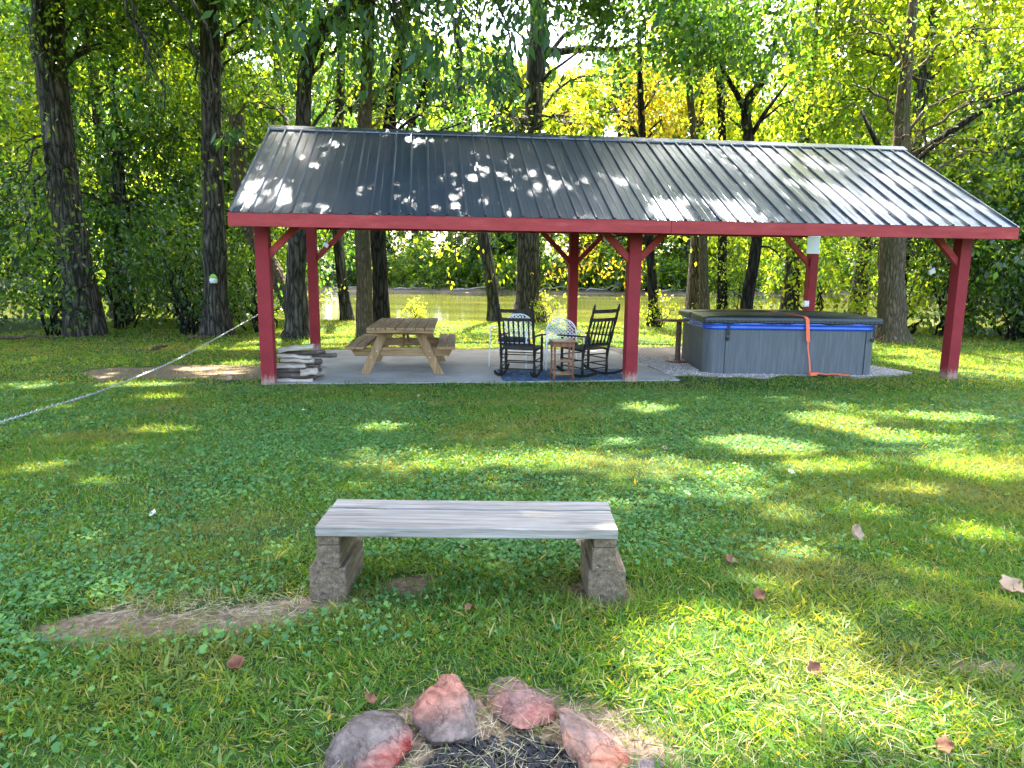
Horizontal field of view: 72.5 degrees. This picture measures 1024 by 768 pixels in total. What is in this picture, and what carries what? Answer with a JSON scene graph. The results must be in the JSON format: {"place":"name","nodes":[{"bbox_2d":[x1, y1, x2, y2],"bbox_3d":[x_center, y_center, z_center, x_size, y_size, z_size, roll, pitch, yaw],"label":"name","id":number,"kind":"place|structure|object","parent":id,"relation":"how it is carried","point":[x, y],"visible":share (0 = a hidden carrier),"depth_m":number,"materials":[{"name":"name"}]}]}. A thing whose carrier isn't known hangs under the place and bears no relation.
{"place":"outdoors","nodes":[
{"label":"outdoors","id":0,"kind":"place"},
{"bbox_2d":[0,288,1012,327],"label":"river","id":1,"kind":"structure","parent":0,"point":[449,306],"depth_m":48.48,"materials":[{"name":"liquid"}]},
{"bbox_2d":[0,254,1023,767],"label":"ground","id":2,"kind":"structure","parent":0,"point":[644,748],"depth_m":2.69,"materials":[{"name":"green plant"}]},
{"bbox_2d":[0,54,39,266],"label":"tree","id":3,"kind":"object","parent":2,"relation":"on","point":[19,116],"visible":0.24,"depth_m":24.02,"materials":[{"name":"green plant"}]},
{"bbox_2d":[0,65,111,325],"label":"tree","id":4,"kind":"object","parent":2,"relation":"on","point":[6,226],"visible":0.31,"depth_m":20.67,"materials":[{"name":"green plant"}]},
{"bbox_2d":[0,197,123,329],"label":"shrub","id":5,"kind":"object","parent":2,"relation":"on","point":[22,273],"visible":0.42,"depth_m":19.20,"materials":[{"name":"green plant"}]},
{"bbox_2d":[0,176,160,338],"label":"shrub","id":6,"kind":"object","parent":2,"relation":"on","point":[51,309],"visible":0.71,"depth_m":16.92,"materials":[{"name":"green plant"}]},
{"bbox_2d":[0,1,179,317],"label":"tree","id":7,"kind":"object","parent":2,"relation":"on","point":[35,116],"visible":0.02,"depth_m":28.03,"materials":[{"name":"green plant"}]},
{"bbox_2d":[49,199,176,329],"bbox_3d":[-10.813,-2.990,19.662,2.819,4.209,4.011,7,11,34],"label":"shrub","id":8,"kind":"object","parent":2,"relation":"on","point":[119,309],"visible":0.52,"depth_m":19.42,"materials":[{"name":"green plant"}]},
{"bbox_2d":[0,0,237,318],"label":"tree","id":9,"kind":"object","parent":2,"relation":"on","point":[24,103],"visible":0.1,"depth_m":25.59,"materials":[{"name":"green plant"}]},
{"bbox_2d":[0,1,243,325],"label":"tree","id":10,"kind":"object","parent":2,"relation":"on","point":[117,174],"visible":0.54,"depth_m":20.93,"materials":[{"name":"green plant"}]},
{"bbox_2d":[0,0,256,337],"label":"tree","id":11,"kind":"object","parent":2,"relation":"on","point":[50,60],"visible":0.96,"depth_m":16.53,"materials":[{"name":"green plant"}]},
{"bbox_2d":[119,41,194,258],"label":"tree","id":12,"kind":"object","parent":2,"relation":"on","point":[143,74],"visible":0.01,"depth_m":76.43,"materials":[{"name":"green plant"}]},
{"bbox_2d":[100,145,250,331],"bbox_3d":[-9.461,-3.752,19.871,4.228,6.314,6.016,2,9,8],"label":"shrub","id":13,"kind":"object","parent":2,"relation":"on","point":[174,220],"visible":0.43,"depth_m":19.40,"materials":[{"name":"green plant"}]},
{"bbox_2d":[111,194,256,335],"bbox_3d":[-8.189,-2.716,18.074,2.819,4.209,4.011,8,12,40],"label":"shrub","id":14,"kind":"object","parent":2,"relation":"on","point":[189,317],"visible":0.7,"depth_m":17.73,"materials":[{"name":"green plant"}]},
{"bbox_2d":[122,203,248,332],"bbox_3d":[-8.844,-3.081,19.123,3.360,3.905,2.917,1,9,0],"label":"shrub","id":15,"kind":"object","parent":2,"relation":"on","point":[185,274],"visible":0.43,"depth_m":18.74,"materials":[{"name":"green plant"}]},
{"bbox_2d":[0,0,376,175],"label":"tree","id":16,"kind":"object","parent":2,"relation":"on","point":[72,78],"visible":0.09,"depth_m":25.24,"materials":[{"name":"green plant"}]},
{"bbox_2d":[104,1,331,319],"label":"tree","id":17,"kind":"object","parent":2,"relation":"on","point":[186,99],"visible":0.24,"depth_m":22.16,"materials":[{"name":"green plant"}]},
{"bbox_2d":[0,0,445,108],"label":"tree","id":18,"kind":"object","parent":2,"relation":"on","point":[256,45],"visible":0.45,"depth_m":17.66,"materials":[{"name":"green plant"}]},
{"bbox_2d":[161,211,287,332],"bbox_3d":[-7.245,-2.822,18.826,4.011,4.209,2.819,5,10,27],"label":"shrub","id":19,"kind":"object","parent":2,"relation":"on","point":[254,320],"visible":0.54,"depth_m":18.52,"materials":[{"name":"green plant"}]},
{"bbox_2d":[187,39,285,313],"bbox_3d":[-6.970,-5.017,18.458,2.616,7.685,2.672,-7,12,-40],"label":"tree","id":20,"kind":"object","parent":2,"relation":"on","point":[278,274],"visible":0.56,"depth_m":18.04,"materials":[{"name":"green plant"}]},
{"bbox_2d":[0,300,280,423],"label":"rope","id":21,"kind":"object","parent":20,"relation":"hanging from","point":[17,416],"visible":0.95,"depth_m":8.40,"materials":[{"name":"white fabric"}]},
{"bbox_2d":[124,0,360,337],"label":"tree","id":22,"kind":"object","parent":2,"relation":"on","point":[215,320],"visible":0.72,"depth_m":17.13,"materials":[{"name":"green plant"}]},
{"bbox_2d":[228,227,307,326],"bbox_3d":[-7.574,-3.079,20.586,2.625,3.514,3.024,10,13,43],"label":"shrub","id":23,"kind":"object","parent":2,"relation":"on","point":[253,274],"visible":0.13,"depth_m":20.38,"materials":[{"name":"green plant"}]},
{"bbox_2d":[141,0,396,318],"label":"tree","id":24,"kind":"object","parent":2,"relation":"on","point":[185,185],"visible":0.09,"depth_m":25.85,"materials":[{"name":"green plant"}]},
{"bbox_2d":[265,25,345,272],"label":"tree","id":25,"kind":"object","parent":2,"relation":"on","point":[321,71],"visible":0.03,"depth_m":82.30,"materials":[{"name":"green plant"}]},
{"bbox_2d":[291,1,381,320],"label":"tree","id":26,"kind":"object","parent":2,"relation":"on","point":[346,310],"visible":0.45,"depth_m":24.07,"materials":[{"name":"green plant"}]},
{"bbox_2d":[216,0,460,338],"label":"tree","id":27,"kind":"object","parent":2,"relation":"on","point":[296,305],"visible":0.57,"depth_m":17.11,"materials":[{"name":"green plant"}]},
{"bbox_2d":[311,35,398,286],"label":"tree","id":28,"kind":"object","parent":2,"relation":"on","point":[356,97],"visible":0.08,"depth_m":76.30,"materials":[{"name":"green plant"}]},
{"bbox_2d":[324,710,412,767],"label":"fire ring stone","id":29,"kind":"object","parent":2,"relation":"on","point":[366,740],"visible":0.98,"depth_m":1.76,"materials":[{"name":"stone"}]},
{"bbox_2d":[313,0,450,335],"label":"tree","id":30,"kind":"object","parent":2,"relation":"on","point":[364,309],"visible":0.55,"depth_m":17.84,"materials":[{"name":"green plant"}]},
{"bbox_2d":[371,237,435,289],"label":"shrub","id":31,"kind":"object","parent":2,"relation":"on","point":[401,271],"visible":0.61,"depth_m":75.91,"materials":[{"name":"green plant"}]},
{"bbox_2d":[99,0,723,153],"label":"tree","id":32,"kind":"object","parent":2,"relation":"on","point":[296,33],"visible":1,"depth_m":10.61,"materials":[{"name":"green plant"}]},
{"bbox_2d":[337,38,502,131],"bbox_3d":[-2.481,-6.035,21.138,5.180,8.818,3.190,5,11,27],"label":"tree","id":33,"kind":"object","parent":2,"relation":"on","point":[412,124],"visible":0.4,"depth_m":21.00,"materials":[{"name":"green plant"}]},
{"bbox_2d":[384,20,461,279],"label":"tree","id":34,"kind":"object","parent":2,"relation":"on","point":[420,126],"visible":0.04,"depth_m":83.13,"materials":[{"name":"green plant"}]},
{"bbox_2d":[396,233,461,290],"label":"shrub","id":35,"kind":"object","parent":2,"relation":"on","point":[423,271],"visible":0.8,"depth_m":74.90,"materials":[{"name":"green plant"}]},
{"bbox_2d":[392,54,476,276],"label":"tree","id":36,"kind":"object","parent":2,"relation":"on","point":[401,233],"visible":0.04,"depth_m":88.13,"materials":[{"name":"green plant"}]},
{"bbox_2d":[370,6,499,322],"bbox_3d":[-2.272,-6.089,20.440,3.890,9.153,2.616,1,9,0],"label":"tree","id":37,"kind":"object","parent":2,"relation":"on","point":[380,301],"visible":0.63,"depth_m":20.02,"materials":[{"name":"green plant"}]},
{"bbox_2d":[411,231,481,289],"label":"shrub","id":38,"kind":"object","parent":2,"relation":"on","point":[444,267],"visible":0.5,"depth_m":75.82,"materials":[{"name":"green plant"}]},
{"bbox_2d":[412,673,481,746],"bbox_3d":[-0.191,0.877,1.934,0.192,0.122,0.322,-4,10,-25],"label":"fire ring stone","id":39,"kind":"object","parent":2,"relation":"on","point":[444,709],"visible":0.98,"depth_m":1.86,"materials":[{"name":"pink stone"}]},
{"bbox_2d":[309,499,625,603],"bbox_3d":[-0.168,0.667,2.772,1.201,0.331,0.343,1,9,0],"label":"plank bench","id":40,"kind":"object","parent":2,"relation":"on","point":[343,527],"visible":0.95,"depth_m":2.65,"materials":[{"name":"weathered wood"},{"name":"concrete block"}]},
{"bbox_2d":[404,17,541,322],"bbox_3d":[-1.583,-7.143,24.121,5.499,10.277,3.350,6,11,28],"label":"tree","id":41,"kind":"object","parent":2,"relation":"on","point":[485,248],"visible":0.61,"depth_m":24.46,"materials":[{"name":"green plant"}]},
{"bbox_2d":[446,232,506,288],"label":"shrub","id":42,"kind":"object","parent":2,"relation":"on","point":[474,269],"visible":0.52,"depth_m":75.88,"materials":[{"name":"green plant"}]},
{"bbox_2d":[277,349,679,383],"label":"patio slab","id":43,"kind":"structure","parent":2,"relation":"on","point":[464,365],"depth_m":12.21,"materials":[{"name":"concrete"}]},
{"bbox_2d":[345,318,455,373],"bbox_3d":[-1.846,-0.681,12.125,1.722,0.776,2.270,0,9,-4],"label":"picnic table","id":44,"kind":"object","parent":43,"relation":"on","point":[432,348],"visible":1,"depth_m":11.32,"materials":[{"name":"brown wood"}]},
{"bbox_2d":[488,313,536,368],"bbox_3d":[0.031,-0.773,12.366,0.729,0.923,0.604,4,10,22],"label":"lattice armchair","id":45,"kind":"object","parent":43,"relation":"on","point":[521,337],"visible":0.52,"depth_m":12.44,"materials":[{"name":"white plastic"}]},
{"bbox_2d":[497,369,622,380],"bbox_3d":[0.870,-0.154,11.465,2.151,0.005,1.301,0,9,-6],"label":"rug","id":46,"kind":"object","parent":43,"relation":"on","point":[516,374],"visible":0.74,"depth_m":11.29,"materials":[{"name":"fabric"}]},
{"bbox_2d":[494,303,545,377],"bbox_3d":[0.121,-0.708,11.147,0.724,1.175,0.968,3,10,13],"label":"rocking chair","id":47,"kind":"object","parent":46,"relation":"on","point":[518,346],"visible":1,"depth_m":10.98,"materials":[{"name":"black wood"}]},
{"bbox_2d":[549,339,576,380],"bbox_3d":[0.780,-0.377,10.862,0.370,0.626,0.360,-1,9,-8],"label":"side stand","id":48,"kind":"object","parent":46,"relation":"on","point":[555,343],"visible":1,"depth_m":10.75,"materials":[{"name":"brown wood"}]},
{"bbox_2d":[543,318,584,370],"bbox_3d":[0.882,-0.694,12.124,0.681,0.863,0.564,0,9,-6],"label":"lattice armchair","id":49,"kind":"object","parent":46,"relation":"on","point":[546,332],"visible":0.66,"depth_m":12.29,"materials":[{"name":"white plastic"}]},
{"bbox_2d":[556,304,621,377],"bbox_3d":[1.265,-0.717,11.274,0.724,1.175,0.968,-7,12,-37],"label":"rocking chair","id":50,"kind":"object","parent":46,"relation":"on","point":[588,345],"visible":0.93,"depth_m":11.14,"materials":[{"name":"black wood"}]},
{"bbox_2d":[227,125,1019,384],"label":"pavilion","id":51,"kind":"structure","parent":43,"relation":"on","point":[311,180],"depth_m":10.87,"materials":[{"name":"red paint"}]},
{"bbox_2d":[806,236,820,253],"bbox_3d":[6.712,-3.094,15.536,0.300,0.385,0.028,-1,9,-7],"label":"notice board","id":52,"kind":"object","parent":51,"relation":"attached to","point":[813,244],"visible":1,"depth_m":15.54,"materials":[{"name":"paper"}]},
{"bbox_2d":[426,32,542,282],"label":"tree","id":53,"kind":"object","parent":2,"relation":"on","point":[509,246],"visible":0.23,"depth_m":76.85,"materials":[{"name":"green plant"}]},
{"bbox_2d":[469,232,516,292],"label":"shrub","id":54,"kind":"object","parent":2,"relation":"on","point":[504,273],"visible":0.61,"depth_m":73.97,"materials":[{"name":"green plant"}]},
{"bbox_2d":[421,735,577,767],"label":"charcoal","id":55,"kind":"object","parent":2,"relation":"on","point":[532,749],"visible":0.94,"depth_m":1.76,"materials":[{"name":"black wood"}]},
{"bbox_2d":[0,381,1023,767],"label":"ground ivy","id":56,"kind":"object","parent":2,"relation":"on","point":[120,585],"visible":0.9,"depth_m":4.39,"materials":[{"name":"green plant"}]},
{"bbox_2d":[473,56,552,283],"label":"tree","id":57,"kind":"object","parent":2,"relation":"on","point":[510,97],"visible":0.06,"depth_m":78.97,"materials":[{"name":"green plant"}]},
{"bbox_2d":[483,676,555,728],"bbox_3d":[0.011,0.939,2.050,0.197,0.124,0.387,-3,10,-20],"label":"fire ring stone","id":58,"kind":"object","parent":2,"relation":"on","point":[510,702],"visible":0.81,"depth_m":1.97,"materials":[{"name":"pink stone"}]},
{"bbox_2d":[387,0,656,70],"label":"tree","id":59,"kind":"object","parent":2,"relation":"on","point":[471,11],"visible":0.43,"depth_m":18.43,"materials":[{"name":"green plant"}]},
{"bbox_2d":[515,233,568,290],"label":"shrub","id":60,"kind":"object","parent":2,"relation":"on","point":[547,261],"visible":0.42,"depth_m":74.07,"materials":[{"name":"green plant"}]},
{"bbox_2d":[523,61,561,259],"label":"tree","id":61,"kind":"object","parent":2,"relation":"on","point":[549,79],"visible":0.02,"depth_m":87.20,"materials":[{"name":"green plant"}]},
{"bbox_2d":[529,290,566,322],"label":"shrub","id":62,"kind":"object","parent":2,"relation":"on","point":[542,313],"visible":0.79,"depth_m":24.07,"materials":[{"name":"yellow plant"}]},
{"bbox_2d":[425,0,678,322],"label":"tree","id":63,"kind":"object","parent":2,"relation":"on","point":[533,121],"visible":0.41,"depth_m":23.74,"materials":[{"name":"green plant"}]},
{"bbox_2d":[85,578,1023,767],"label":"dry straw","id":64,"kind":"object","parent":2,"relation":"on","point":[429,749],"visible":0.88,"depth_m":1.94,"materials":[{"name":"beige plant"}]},
{"bbox_2d":[542,61,626,283],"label":"tree","id":65,"kind":"object","parent":2,"relation":"on","point":[581,89],"visible":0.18,"depth_m":76.79,"materials":[{"name":"yellow plant"}]},
{"bbox_2d":[554,242,615,291],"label":"shrub","id":66,"kind":"object","parent":2,"relation":"on","point":[582,276],"visible":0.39,"depth_m":75.05,"materials":[{"name":"green plant"}]},
{"bbox_2d":[566,234,622,291],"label":"shrub","id":67,"kind":"object","parent":2,"relation":"on","point":[597,278],"visible":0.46,"depth_m":75.03,"materials":[{"name":"green plant"}]},
{"bbox_2d":[559,707,631,767],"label":"fire ring stone","id":68,"kind":"object","parent":2,"relation":"on","point":[586,742],"visible":0.98,"depth_m":1.77,"materials":[{"name":"pink stone"}]},
{"bbox_2d":[530,38,715,325],"bbox_3d":[4.024,-6.395,23.926,6.836,9.823,4.230,1,9,0],"label":"tree","id":69,"kind":"object","parent":2,"relation":"on","point":[642,117],"visible":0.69,"depth_m":22.76,"materials":[{"name":"yellow plant"}]},
{"bbox_2d":[589,242,659,292],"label":"shrub","id":70,"kind":"object","parent":2,"relation":"on","point":[619,273],"visible":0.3,"depth_m":74.36,"materials":[{"name":"green plant"}]},
{"bbox_2d":[576,42,679,278],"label":"tree","id":71,"kind":"object","parent":2,"relation":"on","point":[613,86],"visible":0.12,"depth_m":82.27,"materials":[{"name":"green plant"}]},
{"bbox_2d":[604,236,683,291],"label":"shrub","id":72,"kind":"object","parent":2,"relation":"on","point":[611,252],"visible":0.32,"depth_m":74.52,"materials":[{"name":"green plant"}]},
{"bbox_2d":[639,290,684,327],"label":"shrub","id":73,"kind":"object","parent":2,"relation":"on","point":[656,305],"visible":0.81,"depth_m":22.30,"materials":[{"name":"yellow plant"}]},
{"bbox_2d":[642,235,715,292],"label":"shrub","id":74,"kind":"object","parent":2,"relation":"on","point":[675,277],"visible":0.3,"depth_m":75.86,"materials":[{"name":"green plant"}]},
{"bbox_2d":[635,43,747,284],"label":"tree","id":75,"kind":"object","parent":2,"relation":"on","point":[673,136],"visible":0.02,"depth_m":78.04,"materials":[{"name":"green plant"}]},
{"bbox_2d":[551,0,832,129],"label":"tree","id":76,"kind":"object","parent":2,"relation":"on","point":[732,44],"visible":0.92,"depth_m":17.86,"materials":[{"name":"green plant"}]},
{"bbox_2d":[663,240,731,292],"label":"shrub","id":77,"kind":"object","parent":2,"relation":"on","point":[678,268],"visible":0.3,"depth_m":75.36,"materials":[{"name":"green plant"}]},
{"bbox_2d":[644,28,754,308],"bbox_3d":[5.777,-6.472,21.946,3.203,9.583,3.716,-7,12,-38],"label":"tree","id":78,"kind":"object","parent":2,"relation":"on","point":[703,273],"visible":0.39,"depth_m":21.45,"materials":[{"name":"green plant"}]},
{"bbox_2d":[659,28,763,282],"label":"tree","id":79,"kind":"object","parent":2,"relation":"on","point":[680,241],"visible":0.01,"depth_m":84.53,"materials":[{"name":"green plant"}]},
{"bbox_2d":[626,0,816,309],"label":"tree","id":80,"kind":"object","parent":2,"relation":"on","point":[692,291],"visible":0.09,"depth_m":25.83,"materials":[{"name":"green plant"}]},
{"bbox_2d":[686,236,768,294],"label":"shrub","id":81,"kind":"object","parent":2,"relation":"on","point":[713,271],"visible":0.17,"depth_m":74.52,"materials":[{"name":"green plant"}]},
{"bbox_2d":[674,0,781,308],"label":"tree","id":82,"kind":"object","parent":2,"relation":"on","point":[720,256],"visible":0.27,"depth_m":22.39,"materials":[{"name":"green plant"}]},
{"bbox_2d":[691,242,777,309],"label":"shrub","id":83,"kind":"object","parent":2,"relation":"on","point":[729,273],"visible":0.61,"depth_m":22.04,"materials":[{"name":"green plant"}]},
{"bbox_2d":[606,347,911,378],"bbox_3d":[4.573,-0.418,13.697,4.400,0.125,4.510,-1,9,-7],"label":"gravel bed","id":84,"kind":"object","parent":2,"relation":"on","point":[658,351],"visible":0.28,"depth_m":12.58,"materials":[{"name":"grey gravel"}]},
{"bbox_2d":[654,319,687,362],"bbox_3d":[3.022,-0.815,13.184,0.710,0.806,0.440,0,9,-2],"label":"bar table","id":85,"kind":"object","parent":84,"relation":"on","point":[677,359],"visible":0.79,"depth_m":13.13,"materials":[{"name":"brown wood"}]},
{"bbox_2d":[679,309,882,374],"bbox_3d":[4.701,-0.817,12.665,2.966,1.012,2.093,1,9,1],"label":"hot tub","id":86,"kind":"object","parent":84,"relation":"on","point":[737,341],"visible":0.98,"depth_m":11.71,"materials":[{"name":"grey plastic"}]},
{"bbox_2d":[753,309,848,375],"bbox_3d":[4.718,-0.797,12.471,0.608,1.014,2.620,-5,11,-29],"label":"tie down strap","id":87,"kind":"object","parent":86,"relation":"on","point":[810,373],"visible":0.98,"depth_m":11.60,"materials":[{"name":"orange fabric"}]},
{"bbox_2d":[689,34,848,309],"bbox_3d":[6.993,-5.541,20.239,5.033,8.323,3.175,1,9,0],"label":"tree","id":88,"kind":"object","parent":2,"relation":"on","point":[749,129],"visible":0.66,"depth_m":19.91,"materials":[{"name":"green plant"}]},
{"bbox_2d":[755,255,876,315],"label":"shrub","id":89,"kind":"object","parent":2,"relation":"on","point":[821,300],"visible":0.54,"depth_m":21.29,"materials":[{"name":"green plant"}]},
{"bbox_2d":[699,0,948,310],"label":"tree","id":90,"kind":"object","parent":2,"relation":"on","point":[821,127],"visible":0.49,"depth_m":23.51,"materials":[{"name":"green plant"}]},
{"bbox_2d":[801,246,853,291],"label":"shrub","id":91,"kind":"object","parent":2,"relation":"on","point":[825,263],"visible":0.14,"depth_m":75.60,"materials":[{"name":"green plant"}]},
{"bbox_2d":[736,0,1023,315],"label":"tree","id":92,"kind":"object","parent":2,"relation":"on","point":[858,280],"visible":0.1,"depth_m":27.06,"materials":[{"name":"green plant"}]},
{"bbox_2d":[741,0,1023,325],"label":"tree","id":93,"kind":"object","parent":2,"relation":"on","point":[898,28],"visible":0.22,"depth_m":24.23,"materials":[{"name":"green plant"}]},
{"bbox_2d":[839,239,928,324],"bbox_3d":[12.355,-3.481,23.412,2.917,3.905,3.361,8,12,38],"label":"shrub","id":94,"kind":"object","parent":2,"relation":"on","point":[874,273],"visible":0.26,"depth_m":23.57,"materials":[{"name":"green plant"}]},
{"bbox_2d":[766,0,1023,292],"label":"tree","id":95,"kind":"object","parent":2,"relation":"on","point":[925,73],"visible":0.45,"depth_m":21.09,"materials":[{"name":"green plant"}]},
{"bbox_2d":[843,256,946,335],"bbox_3d":[11.888,-1.999,20.666,3.324,3.606,3.650,1,9,3],"label":"shrub","id":96,"kind":"object","parent":2,"relation":"on","point":[912,308],"visible":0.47,"depth_m":20.20,"materials":[{"name":"green plant"}]},
{"bbox_2d":[776,0,1023,342],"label":"tree","id":97,"kind":"object","parent":2,"relation":"on","point":[892,303],"visible":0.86,"depth_m":17.24,"materials":[{"name":"green plant"}]},
{"bbox_2d":[935,735,955,753],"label":"fallen leaf","id":98,"kind":"object","parent":2,"relation":"on","point":[944,740],"visible":0.95,"depth_m":1.80,"materials":[{"name":"brown plant"}]},
{"bbox_2d":[869,0,1023,335],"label":"tree","id":99,"kind":"object","parent":2,"relation":"on","point":[1015,141],"visible":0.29,"depth_m":20.22,"materials":[{"name":"green plant"}]},
{"bbox_2d":[905,192,1023,336],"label":"shrub","id":100,"kind":"object","parent":2,"relation":"on","point":[941,324],"visible":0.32,"depth_m":19.69,"materials":[{"name":"green plant"}]},
{"bbox_2d":[907,209,1023,337],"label":"shrub","id":101,"kind":"object","parent":2,"relation":"on","point":[977,286],"visible":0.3,"depth_m":20.38,"materials":[{"name":"green plant"}]},
{"bbox_2d":[944,203,1023,341],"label":"shrub","id":102,"kind":"object","parent":2,"relation":"on","point":[1012,328],"visible":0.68,"depth_m":18.56,"materials":[{"name":"green plant"}]},
{"bbox_2d":[963,207,1023,341],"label":"shrub","id":103,"kind":"object","parent":2,"relation":"on","point":[1000,265],"visible":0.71,"depth_m":17.86,"materials":[{"name":"green plant"}]},
{"bbox_2d":[998,574,1023,592],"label":"fallen leaf","id":104,"kind":"object","parent":2,"relation":"on","point":[1007,581],"visible":0.99,"depth_m":2.78,"materials":[{"name":"beige plant"}]},
{"bbox_2d":[74,0,1022,258],"label":"sky","id":105,"kind":"structure","parent":0,"point":[553,39],"materials":[{"name":"white"}]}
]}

